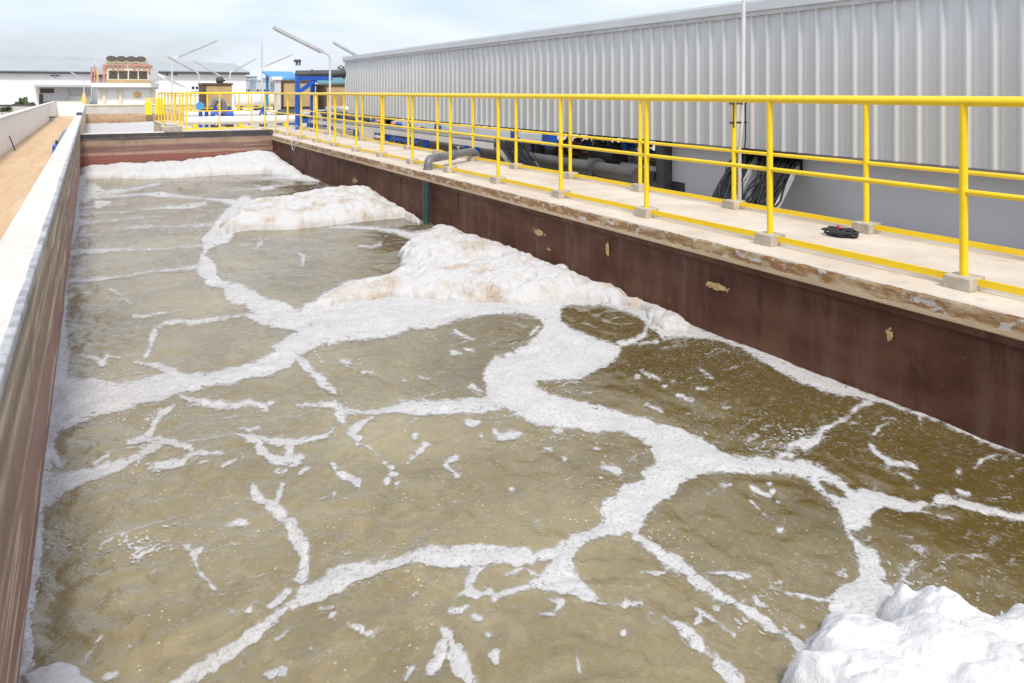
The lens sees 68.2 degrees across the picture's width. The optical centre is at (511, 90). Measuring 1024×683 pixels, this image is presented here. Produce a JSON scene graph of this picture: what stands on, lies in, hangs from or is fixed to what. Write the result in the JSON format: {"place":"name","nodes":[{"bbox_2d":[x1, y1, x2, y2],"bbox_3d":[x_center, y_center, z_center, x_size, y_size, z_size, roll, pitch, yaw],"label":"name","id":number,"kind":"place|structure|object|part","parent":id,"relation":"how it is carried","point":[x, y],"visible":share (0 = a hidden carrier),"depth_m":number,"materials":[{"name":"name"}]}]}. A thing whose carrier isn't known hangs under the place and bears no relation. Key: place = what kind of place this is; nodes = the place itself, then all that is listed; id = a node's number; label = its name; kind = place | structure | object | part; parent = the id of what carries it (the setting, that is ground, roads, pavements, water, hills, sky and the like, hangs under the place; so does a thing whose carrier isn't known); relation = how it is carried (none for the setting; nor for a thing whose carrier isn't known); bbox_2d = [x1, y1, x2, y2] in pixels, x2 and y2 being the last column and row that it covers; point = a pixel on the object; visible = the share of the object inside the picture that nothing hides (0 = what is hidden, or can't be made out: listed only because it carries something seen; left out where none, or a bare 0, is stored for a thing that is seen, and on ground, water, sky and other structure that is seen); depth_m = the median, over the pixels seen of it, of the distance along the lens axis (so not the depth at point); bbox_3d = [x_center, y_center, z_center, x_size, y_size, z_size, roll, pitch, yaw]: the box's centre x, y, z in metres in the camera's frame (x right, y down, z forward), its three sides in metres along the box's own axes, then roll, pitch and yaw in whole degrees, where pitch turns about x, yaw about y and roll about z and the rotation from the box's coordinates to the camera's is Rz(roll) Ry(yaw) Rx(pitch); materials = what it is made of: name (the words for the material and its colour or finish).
{"place":"outdoors","nodes":[
{"label":"outdoors","id":0,"kind":"place"},
{"bbox_2d":[144,98,163,114],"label":"barrier","id":1,"kind":"object","parent":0,"point":[148,107],"visible":0.88,"depth_m":43.05,"materials":[{"name":"yellow paint"}]},
{"bbox_2d":[165,95,315,108],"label":"yard wall","id":2,"kind":"structure","parent":0,"point":[177,99],"depth_m":64.75,"materials":[{"name":"paint"}]},
{"bbox_2d":[261,49,262,68],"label":"mast","id":3,"kind":"object","parent":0,"point":[261,58],"visible":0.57,"depth_m":41.55,"materials":[{"name":"grey metal"}]},
{"bbox_2d":[0,92,655,186],"bbox_3d":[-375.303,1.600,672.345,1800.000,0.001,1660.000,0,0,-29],"label":"ground","id":4,"kind":"structure","parent":0,"point":[652,180],"depth_m":24.44,"materials":[{"name":"concrete"}]},
{"bbox_2d":[0,106,11,111],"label":"shrub","id":5,"kind":"object","parent":4,"relation":"on","point":[5,109],"visible":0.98,"depth_m":58.18,"materials":[{"name":"green plant"}]},
{"bbox_2d":[0,104,35,111],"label":"wall","id":6,"kind":"structure","parent":4,"relation":"on","point":[15,107],"depth_m":58.76,"materials":[{"name":"concrete"}]},
{"bbox_2d":[12,100,26,104],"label":"shrub","id":7,"kind":"object","parent":4,"relation":"on","point":[21,102],"visible":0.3,"depth_m":74.00,"materials":[{"name":"green plant"}]},
{"bbox_2d":[18,96,29,103],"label":"shrub","id":8,"kind":"object","parent":4,"relation":"on","point":[24,98],"visible":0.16,"depth_m":75.80,"materials":[{"name":"green plant"}]},
{"bbox_2d":[0,116,74,239],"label":"sand strip","id":9,"kind":"object","parent":4,"relation":"on","point":[22,166],"visible":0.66,"depth_m":16.04,"materials":[{"name":"sand"}]},
{"bbox_2d":[70,71,84,103],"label":"tube lamp","id":10,"kind":"object","parent":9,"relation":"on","point":[83,86],"visible":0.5,"depth_m":46.10,"materials":[{"name":"metal"}]},
{"bbox_2d":[0,101,81,155],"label":"fence wall","id":11,"kind":"structure","parent":4,"relation":"on","point":[18,126],"depth_m":25.77,"materials":[{"name":"paint"}]},
{"bbox_2d":[0,104,85,682],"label":"tank wall","id":12,"kind":"structure","parent":4,"relation":"on","point":[35,244],"depth_m":3.01,"materials":[{"name":"concrete"}]},
{"bbox_2d":[52,129,66,153],"bbox_3d":[-7.990,0.940,13.406,0.101,0.420,4.401,0,0,-29],"label":"wall valve","id":13,"kind":"object","parent":12,"relation":"attached to","point":[54,146],"depth_m":11.65,"materials":[{"name":"blue paint"}]},
{"bbox_2d":[0,55,93,104],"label":"factory hall","id":14,"kind":"structure","parent":4,"relation":"on","point":[37,80],"depth_m":85.65,"materials":[{"name":"metal"}]},
{"bbox_2d":[39,94,42,104],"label":"door","id":15,"kind":"structure","parent":14,"relation":"in","point":[40,95],"depth_m":84.64,"materials":[{"name":"metal"}]},
{"bbox_2d":[40,89,53,92],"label":"window","id":16,"kind":"structure","parent":14,"relation":"in","point":[41,90],"depth_m":84.95,"materials":[{"name":"glass"}]},
{"bbox_2d":[92,58,127,102],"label":"factory hall","id":17,"kind":"structure","parent":4,"relation":"on","point":[99,63],"depth_m":98.66,"materials":[{"name":"metal"}]},
{"bbox_2d":[91,83,158,103],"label":"plant room","id":18,"kind":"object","parent":4,"relation":"on","point":[122,93],"visible":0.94,"depth_m":53.59,"materials":[{"name":"white paint"}]},
{"bbox_2d":[91,67,106,82],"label":"pipe rack","id":19,"kind":"object","parent":18,"relation":"on","point":[94,74],"visible":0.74,"depth_m":53.07,"materials":[{"name":"metal"}]},
{"bbox_2d":[103,56,152,82],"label":"air cooler","id":20,"kind":"object","parent":18,"relation":"on","point":[119,70],"visible":0.96,"depth_m":54.02,"materials":[{"name":"beige metal"}]},
{"bbox_2d":[86,113,183,123],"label":"tank wall","id":21,"kind":"structure","parent":4,"relation":"on","point":[116,118],"depth_m":42.77,"materials":[{"name":"beige concrete"}]},
{"bbox_2d":[86,104,197,113],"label":"tank wall","id":22,"kind":"structure","parent":4,"relation":"on","point":[111,108],"depth_m":45.77,"materials":[{"name":"concrete"}]},
{"bbox_2d":[150,69,176,84],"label":"white duct","id":23,"kind":"object","parent":4,"relation":"on","point":[154,74],"visible":0.86,"depth_m":53.17,"materials":[{"name":"grey metal"}]},
{"bbox_2d":[80,130,272,168],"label":"tank wall","id":24,"kind":"structure","parent":4,"relation":"on","point":[118,147],"depth_m":18.88,"materials":[{"name":"concrete"}]},
{"bbox_2d":[165,77,188,110],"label":"tube lamp","id":25,"kind":"object","parent":4,"relation":"on","point":[184,87],"visible":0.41,"depth_m":40.63,"materials":[{"name":"metal"}]},
{"bbox_2d":[167,55,199,110],"bbox_3d":[-13.194,0.092,30.428,1.288,3.016,0.180,0,0,-29],"label":"tube lamp","id":26,"kind":"object","parent":4,"relation":"on","point":[180,63],"visible":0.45,"depth_m":30.48,"materials":[{"name":"metal"}]},
{"bbox_2d":[171,40,217,119],"bbox_3d":[-14.810,-0.417,35.253,2.093,4.035,0.180,0,0,-29],"label":"tube lamp","id":27,"kind":"object","parent":4,"relation":"on","point":[172,67],"visible":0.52,"depth_m":34.77,"materials":[{"name":"metal"}]},
{"bbox_2d":[146,62,249,103],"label":"factory hall","id":28,"kind":"structure","parent":4,"relation":"on","point":[185,77],"depth_m":82.48,"materials":[{"name":"metal"}]},
{"bbox_2d":[190,85,197,90],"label":"window","id":29,"kind":"structure","parent":28,"relation":"in","point":[193,87],"depth_m":81.48,"materials":[{"name":"black glass"}]},
{"bbox_2d":[193,60,219,76],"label":"tube lamp","id":30,"kind":"object","parent":4,"relation":"on","point":[206,67],"visible":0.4,"depth_m":46.66,"materials":[{"name":"metal"}]},
{"bbox_2d":[229,58,256,82],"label":"tube lamp","id":31,"kind":"object","parent":4,"relation":"on","point":[239,68],"visible":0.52,"depth_m":45.69,"materials":[{"name":"metal"}]},
{"bbox_2d":[234,94,260,110],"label":"tank container","id":32,"kind":"object","parent":4,"relation":"on","point":[256,99],"visible":0.52,"depth_m":58.95,"materials":[{"name":"metal"}]},
{"bbox_2d":[246,79,250,91],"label":"town block","id":33,"kind":"structure","parent":4,"relation":"on","point":[247,85],"depth_m":287.44,"materials":[{"name":"paint"}]},
{"bbox_2d":[246,76,257,79],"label":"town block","id":34,"kind":"structure","parent":4,"relation":"on","point":[252,77],"depth_m":327.03,"materials":[{"name":"white concrete"}]},
{"bbox_2d":[249,80,270,91],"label":"town block","id":35,"kind":"structure","parent":4,"relation":"on","point":[255,85],"depth_m":271.10,"materials":[{"name":"paint"}]},
{"bbox_2d":[258,94,273,109],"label":"tank container","id":36,"kind":"object","parent":4,"relation":"on","point":[272,99],"visible":0.03,"depth_m":63.65,"materials":[{"name":"metal"}]},
{"bbox_2d":[270,83,273,91],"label":"town block","id":37,"kind":"structure","parent":4,"relation":"on","point":[271,87],"depth_m":288.34,"materials":[{"name":"grey glass"}]},
{"bbox_2d":[261,54,292,106],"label":"tube lamp","id":38,"kind":"object","parent":4,"relation":"on","point":[262,76],"visible":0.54,"depth_m":40.59,"materials":[{"name":"metal"}]},
{"bbox_2d":[262,71,294,110],"bbox_3d":[-9.526,0.381,31.331,1.227,2.438,2.000,0,0,-29],"label":"canopy","id":39,"kind":"object","parent":4,"relation":"on","point":[287,75],"visible":0.52,"depth_m":31.43,"materials":[{"name":"metal"}]},
{"bbox_2d":[154,120,417,140],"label":"platform","id":40,"kind":"structure","parent":4,"relation":"on","point":[339,130],"depth_m":23.49,"materials":[{"name":"concrete"}]},
{"bbox_2d":[158,92,180,125],"bbox_3d":[-11.639,0.603,25.570,0.120,1.134,7.920,0,0,-29],"label":"railing","id":41,"kind":"object","parent":40,"relation":"on","point":[168,108],"visible":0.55,"depth_m":25.55,"materials":[{"name":"metal"}]},
{"bbox_2d":[159,122,181,131],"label":"concrete block","id":42,"kind":"structure","parent":40,"relation":"on","point":[170,127],"depth_m":19.37,"materials":[{"name":"concrete"}]},
{"bbox_2d":[181,94,195,121],"bbox_3d":[-11.964,0.603,27.794,0.120,1.134,5.320,0,0,-29],"label":"railing","id":43,"kind":"object","parent":40,"relation":"on","point":[182,106],"visible":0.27,"depth_m":26.64,"materials":[{"name":"metal"}]},
{"bbox_2d":[196,102,207,126],"bbox_3d":[-9.935,0.759,24.231,0.382,0.812,0.120,0,0,-29],"label":"valve stand","id":44,"kind":"object","parent":40,"relation":"on","point":[199,105],"visible":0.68,"depth_m":24.17,"materials":[{"name":"blue paint"}]},
{"bbox_2d":[210,107,218,126],"bbox_3d":[-9.557,0.838,24.327,0.242,0.655,0.300,0,0,-29],"label":"pump","id":45,"kind":"object","parent":40,"relation":"on","point":[214,113],"visible":0.41,"depth_m":24.23,"materials":[{"name":"blue paint"}]},
{"bbox_2d":[198,77,232,110],"bbox_3d":[-10.916,0.319,27.806,1.044,1.691,1.300,0,0,-29],"label":"insulated box","id":46,"kind":"object","parent":40,"relation":"on","point":[219,86],"visible":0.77,"depth_m":27.31,"materials":[{"name":"metal"}]},
{"bbox_2d":[184,92,251,130],"bbox_3d":[-8.746,0.604,22.604,1.960,1.132,0.120,0,0,-29],"label":"railing","id":47,"kind":"object","parent":40,"relation":"on","point":[188,129],"visible":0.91,"depth_m":22.56,"materials":[{"name":"metal"}]},
{"bbox_2d":[210,97,226,125],"bbox_3d":[-9.614,0.682,24.868,0.635,0.972,0.340,0,0,-29],"label":"goose neck","id":48,"kind":"object","parent":40,"relation":"on","point":[215,102],"visible":0.73,"depth_m":24.81,"materials":[{"name":"metal"}]},
{"bbox_2d":[174,92,270,123],"bbox_3d":[-10.089,0.603,26.435,3.270,1.134,0.120,0,0,-29],"label":"railing","id":49,"kind":"object","parent":40,"relation":"on","point":[238,107],"visible":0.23,"depth_m":26.67,"materials":[{"name":"metal"}]},
{"bbox_2d":[225,107,233,126],"bbox_3d":[-9.171,0.841,24.543,0.215,0.648,0.300,0,0,-29],"label":"pump","id":50,"kind":"object","parent":40,"relation":"on","point":[229,113],"visible":0.5,"depth_m":24.44,"materials":[{"name":"blue paint"}]},
{"bbox_2d":[184,114,294,127],"bbox_3d":[-8.539,0.959,24.094,3.530,0.413,0.340,0,0,-29],"label":"process pipe","id":51,"kind":"object","parent":40,"relation":"on","point":[239,121],"visible":0.82,"depth_m":23.91,"materials":[{"name":"white paint"}]},
{"bbox_2d":[184,110,333,125],"bbox_3d":[-8.441,0.921,26.210,5.405,0.489,0.200,0,0,-29],"label":"process pipe","id":52,"kind":"object","parent":40,"relation":"on","point":[236,113],"visible":0.32,"depth_m":25.69,"materials":[{"name":"metal"}]},
{"bbox_2d":[259,107,266,125],"bbox_3d":[-8.252,0.849,25.055,0.192,0.631,0.300,0,0,-29],"label":"pump","id":53,"kind":"object","parent":40,"relation":"on","point":[261,111],"visible":0.42,"depth_m":24.98,"materials":[{"name":"blue paint"}]},
{"bbox_2d":[232,94,315,109],"bbox_3d":[-10.209,0.603,31.522,4.620,1.134,0.120,0,0,-29],"label":"railing","id":54,"kind":"object","parent":40,"relation":"on","point":[248,105],"visible":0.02,"depth_m":31.14,"materials":[{"name":"metal"}]},
{"bbox_2d":[270,77,281,109],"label":"steel column","id":55,"kind":"structure","parent":40,"relation":"on","point":[277,84],"depth_m":27.35,"materials":[{"name":"metal"}]},
{"bbox_2d":[277,109,294,124],"bbox_3d":[-7.741,0.900,26.028,0.650,0.530,0.400,0,0,-29],"label":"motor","id":56,"kind":"object","parent":40,"relation":"on","point":[291,111],"visible":0.25,"depth_m":25.90,"materials":[{"name":"metal"}]},
{"bbox_2d":[273,80,309,109],"bbox_3d":[-8.579,0.372,29.683,1.280,1.585,1.300,0,0,-29],"label":"insulated box","id":57,"kind":"object","parent":40,"relation":"on","point":[287,85],"visible":0.3,"depth_m":29.05,"materials":[{"name":"wood"}]},
{"bbox_2d":[302,108,309,122],"bbox_3d":[-7.580,0.900,27.836,0.650,0.530,0.400,0,0,-29],"label":"motor","id":58,"kind":"object","parent":40,"relation":"on","point":[304,119],"visible":0.07,"depth_m":27.65,"materials":[{"name":"metal"}]},
{"bbox_2d":[295,76,332,129],"bbox_3d":[-6.374,0.355,23.716,1.123,1.619,1.370,0,0,-29],"label":"blue frame","id":59,"kind":"object","parent":40,"relation":"on","point":[312,82],"visible":0.89,"depth_m":23.00,"materials":[{"name":"paint"}]},
{"bbox_2d":[295,69,345,77],"bbox_3d":[-5.987,-0.528,23.686,1.549,0.308,0.300,0,0,-29],"label":"duct","id":60,"kind":"object","parent":59,"relation":"on","point":[335,73],"visible":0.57,"depth_m":23.59,"materials":[{"name":"metal"}]},
{"bbox_2d":[307,110,326,126],"bbox_3d":[-6.319,0.900,24.646,0.650,0.530,0.400,0,0,-29],"label":"motor","id":61,"kind":"object","parent":40,"relation":"on","point":[322,114],"visible":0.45,"depth_m":24.56,"materials":[{"name":"metal"}]},
{"bbox_2d":[302,106,348,126],"bbox_3d":[-5.601,0.812,25.001,2.727,0.705,0.384,0,0,-35],"label":"process pipe","id":62,"kind":"object","parent":40,"relation":"on","point":[339,108],"visible":0.35,"depth_m":24.79,"materials":[{"name":"metal"}]},
{"bbox_2d":[315,84,344,117],"bbox_3d":[-7.114,0.448,29.928,1.046,1.435,1.300,0,0,-29],"label":"insulated box","id":63,"kind":"object","parent":40,"relation":"on","point":[322,102],"visible":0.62,"depth_m":29.41,"materials":[{"name":"metal"}]},
{"bbox_2d":[336,112,353,120],"bbox_3d":[-5.792,0.900,26.085,0.650,0.530,0.400,0,0,-29],"label":"motor","id":64,"kind":"object","parent":40,"relation":"on","point":[338,116],"visible":0.08,"depth_m":25.83,"materials":[{"name":"metal"}]},
{"bbox_2d":[391,140,649,183],"bbox_3d":[-0.992,1.420,17.369,0.140,0.136,12.700,0,0,-29],"label":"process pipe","id":65,"kind":"object","parent":40,"relation":"on","point":[503,161],"visible":0.11,"depth_m":20.09,"materials":[{"name":"metal"}]},
{"bbox_2d":[294,59,300,69],"bbox_3d":[-9.537,0.101,33.614,0.280,2.998,0.200,0,0,-29],"label":"camera pole","id":66,"kind":"object","parent":4,"relation":"on","point":[297,60],"visible":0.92,"depth_m":33.56,"materials":[{"name":"metal"}]},
{"bbox_2d":[316,78,344,83],"bbox_3d":[-7.774,0.436,31.850,1.327,2.328,2.000,0,0,-29],"label":"canopy","id":67,"kind":"object","parent":4,"relation":"on","point":[338,81],"visible":0.1,"depth_m":31.11,"materials":[{"name":"metal"}]},
{"bbox_2d":[332,41,360,120],"bbox_3d":[-6.091,-0.117,28.094,1.168,3.434,0.180,0,0,-29],"label":"tube lamp","id":68,"kind":"object","parent":4,"relation":"on","point":[343,48],"visible":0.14,"depth_m":27.98,"materials":[{"name":"metal"}]},
{"bbox_2d":[345,116,385,139],"bbox_3d":[-4.525,1.174,22.910,0.290,0.854,3.620,0,0,-29],"label":"pipe manifold","id":69,"kind":"object","parent":4,"relation":"on","point":[373,120],"visible":0.25,"depth_m":22.23,"materials":[{"name":"metal"}]},
{"bbox_2d":[361,115,392,126],"bbox_3d":[-4.245,1.150,24.429,0.900,0.900,1.200,0,0,-29],"label":"machine box","id":70,"kind":"object","parent":4,"relation":"on","point":[388,121],"visible":0.02,"depth_m":23.91,"materials":[{"name":"metal"}]},
{"bbox_2d":[309,119,510,155],"bbox_3d":[-3.161,1.280,18.793,0.600,0.740,12.900,0,0,-29],"label":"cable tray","id":71,"kind":"object","parent":4,"relation":"on","point":[424,137],"visible":0.66,"depth_m":16.38,"materials":[{"name":"metal"}]},
{"bbox_2d":[474,125,531,151],"bbox_3d":[-0.298,1.066,16.772,0.290,1.071,2.780,0,0,-29],"label":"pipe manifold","id":72,"kind":"object","parent":4,"relation":"on","point":[530,145],"visible":0.01,"depth_m":15.80,"materials":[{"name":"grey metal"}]},
{"bbox_2d":[494,137,543,167],"bbox_3d":[0.226,1.239,12.772,0.586,0.852,1.359,0,0,-29],"label":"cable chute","id":73,"kind":"object","parent":4,"relation":"on","point":[507,154],"visible":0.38,"depth_m":12.95,"materials":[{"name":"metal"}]},
{"bbox_2d":[417,140,643,182],"bbox_3d":[-0.163,1.340,14.654,0.360,0.560,8.250,0,0,-29],"label":"process pipe","id":74,"kind":"object","parent":4,"relation":"on","point":[598,168],"visible":0.47,"depth_m":12.12,"materials":[{"name":"metal"}]},
{"bbox_2d":[555,136,652,160],"bbox_3d":[1.928,1.335,17.672,3.355,0.663,5.364,0,0,-29],"label":"pipe manifold","id":75,"kind":"object","parent":4,"relation":"on","point":[575,149],"visible":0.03,"depth_m":17.30,"materials":[{"name":"black metal"}]},
{"bbox_2d":[554,133,655,179],"bbox_3d":[1.833,1.146,15.007,0.290,0.911,3.620,0,0,-29],"label":"pipe manifold","id":76,"kind":"object","parent":4,"relation":"on","point":[578,154],"visible":0.16,"depth_m":15.44,"materials":[{"name":"black metal"}]},
{"bbox_2d":[590,144,626,164],"bbox_3d":[1.740,1.290,13.912,0.500,0.620,1.000,0,0,-29],"label":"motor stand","id":77,"kind":"object","parent":4,"relation":"on","point":[612,158],"visible":0.28,"depth_m":13.62,"materials":[{"name":"black metal"}]},
{"bbox_2d":[579,149,643,159],"bbox_3d":[2.044,1.367,15.389,1.060,0.465,1.816,0,0,-16],"label":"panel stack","id":78,"kind":"object","parent":4,"relation":"on","point":[583,158],"visible":0.07,"depth_m":15.58,"materials":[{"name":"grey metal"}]},
{"bbox_2d":[587,136,655,171],"bbox_3d":[2.143,1.093,13.324,0.290,1.015,2.780,0,0,-29],"label":"pipe manifold","id":79,"kind":"object","parent":4,"relation":"on","point":[632,147],"visible":0.3,"depth_m":13.38,"materials":[{"name":"metal"}]},
{"bbox_2d":[272,140,1023,454],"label":"tank wall","id":80,"kind":"structure","parent":4,"relation":"on","point":[970,380],"depth_m":5.36,"materials":[{"name":"concrete"}]},
{"bbox_2d":[272,133,1023,340],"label":"walkway","id":81,"kind":"structure","parent":80,"relation":"on","point":[1001,313],"depth_m":5.97,"materials":[{"name":"concrete"}]},
{"bbox_2d":[291,126,301,150],"bbox_3d":[-5.150,1.125,18.058,0.241,0.580,0.916,0,0,-18],"label":"hose","id":82,"kind":"object","parent":81,"relation":"on","point":[296,140],"visible":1,"depth_m":18.02,"materials":[{"name":"white plastic"}]},
{"bbox_2d":[272,26,333,135],"bbox_3d":[-5.282,-0.229,19.155,1.535,2.787,0.180,0,0,-29],"label":"tube lamp","id":83,"kind":"object","parent":81,"relation":"on","point":[297,39],"visible":0.91,"depth_m":19.25,"materials":[{"name":"metal"}]},
{"bbox_2d":[423,146,480,224],"bbox_3d":[-0.965,1.992,11.823,0.260,2.217,2.247,0,0,18],"label":"pipe","id":84,"kind":"object","parent":81,"relation":"on","point":[430,159],"visible":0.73,"depth_m":11.19,"materials":[{"name":"grey metal"}]},
{"bbox_2d":[262,92,1023,295],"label":"railing","id":85,"kind":"object","parent":81,"relation":"on","point":[962,279],"visible":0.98,"depth_m":5.77,"materials":[{"name":"yellow metal"}]},
{"bbox_2d":[299,92,1023,255],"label":"railing","id":86,"kind":"object","parent":81,"relation":"on","point":[865,225],"visible":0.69,"depth_m":7.50,"materials":[{"name":"yellow metal"}]},
{"bbox_2d":[729,0,746,199],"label":"lamp pole","id":87,"kind":"object","parent":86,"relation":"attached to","point":[741,122],"visible":0.77,"depth_m":7.56,"materials":[{"name":"metal"}]},
{"bbox_2d":[821,225,858,238],"bbox_3d":[2.653,1.123,6.087,0.261,0.083,0.296,0,0,-29],"label":"cable coil","id":88,"kind":"object","parent":81,"relation":"on","point":[840,232],"visible":1,"depth_m":6.03,"materials":[{"name":"rubber"}]},
{"bbox_2d":[342,0,1023,249],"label":"metal shed","id":89,"kind":"structure","parent":4,"relation":"on","point":[897,47],"depth_m":9.32,"materials":[{"name":"grey metal"}]},
{"bbox_2d":[393,120,556,145],"bbox_3d":[-1.237,0.892,17.317,0.180,0.230,8.137,0,0,-29],"label":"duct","id":90,"kind":"object","parent":89,"relation":"attached to","point":[526,136],"visible":0.5,"depth_m":15.74,"materials":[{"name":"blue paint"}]},
{"bbox_2d":[712,148,757,198],"bbox_3d":[2.862,1.105,9.723,0.364,0.681,1.482,0,0,33],"label":"cable bundle","id":91,"kind":"object","parent":89,"relation":"attached to","point":[724,187],"visible":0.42,"depth_m":9.63,"materials":[{"name":"black rubber"}]},
{"bbox_2d":[743,152,799,207],"bbox_3d":[3.126,1.117,9.109,0.489,0.660,1.730,0,0,32],"label":"cable bundle","id":92,"kind":"object","parent":89,"relation":"attached to","point":[782,182],"visible":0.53,"depth_m":9.01,"materials":[{"name":"black rubber"}]},
{"bbox_2d":[0,0,741,91],"label":"sky","id":93,"kind":"structure","parent":0,"point":[153,30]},
{"bbox_2d":[390,121,448,144],"bbox_3d":[-2.396,1.190,19.300,0.290,0.824,4.040,0,0,-29],"label":"pipe manifold","id":94,"kind":"object","parent":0,"point":[396,139],"visible":0.28,"depth_m":20.25,"materials":[{"name":"blue paint"}]},
{"bbox_2d":[28,174,1023,682],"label":"water","id":95,"kind":"structure","parent":0,"point":[178,622],"depth_m":3.51,"materials":[{"name":"brown liquid"}]},
{"bbox_2d":[20,662,93,682],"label":"foam heap","id":96,"kind":"object","parent":95,"relation":"on","point":[59,672],"visible":1,"depth_m":2.42,"materials":[{"name":"white liquid"}]},
{"bbox_2d":[80,150,317,181],"bbox_3d":[-7.116,1.739,16.915,4.454,0.443,4.917,0,0,-29],"label":"foam heap","id":97,"kind":"object","parent":95,"relation":"on","point":[257,162],"visible":0.98,"depth_m":17.18,"materials":[{"name":"white liquid"}]},
{"bbox_2d":[216,185,420,236],"bbox_3d":[-3.111,1.757,11.395,2.841,0.407,2.662,0,0,-29],"label":"foam heap","id":98,"kind":"object","parent":95,"relation":"on","point":[331,206],"visible":0.99,"depth_m":10.99,"materials":[{"name":"white liquid"}]},
{"bbox_2d":[312,224,690,330],"bbox_3d":[-0.829,1.819,7.563,2.592,0.281,4.950,0,0,-29],"label":"foam heap","id":99,"kind":"object","parent":95,"relation":"on","point":[441,261],"visible":0.98,"depth_m":7.05,"materials":[{"name":"white liquid"}]},
{"bbox_2d":[19,174,1023,682],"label":"foam","id":100,"kind":"object","parent":95,"relation":"on","point":[557,348],"visible":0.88,"depth_m":4.17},
{"bbox_2d":[781,583,1023,682],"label":"foam heap","id":101,"kind":"object","parent":95,"relation":"on","point":[933,634],"visible":1,"depth_m":2.34,"materials":[{"name":"white liquid"}]},
{"bbox_2d":[520,129,554,155],"bbox_3d":[0.550,1.100,16.741,0.520,1.000,0.700,0,0,-29],"label":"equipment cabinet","id":102,"kind":"object","parent":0,"point":[549,150],"depth_m":16.49,"materials":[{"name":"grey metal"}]},
{"bbox_3d":[0.332,1.075,16.619,0.020,0.850,0.600,0,0,-29],"label":"door","id":103,"kind":"part","parent":102,"relation":"part of","materials":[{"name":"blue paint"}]},
{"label":"water","id":104,"kind":"structure","parent":0,"visible":0},
{"bbox_2d":[85,121,153,132],"bbox_3d":[-14.283,1.790,31.538,6.200,0.185,27.000,0,0,-29],"label":"foam","id":105,"kind":"object","parent":104,"relation":"on","point":[146,126],"visible":0.16,"depth_m":37.29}
]}

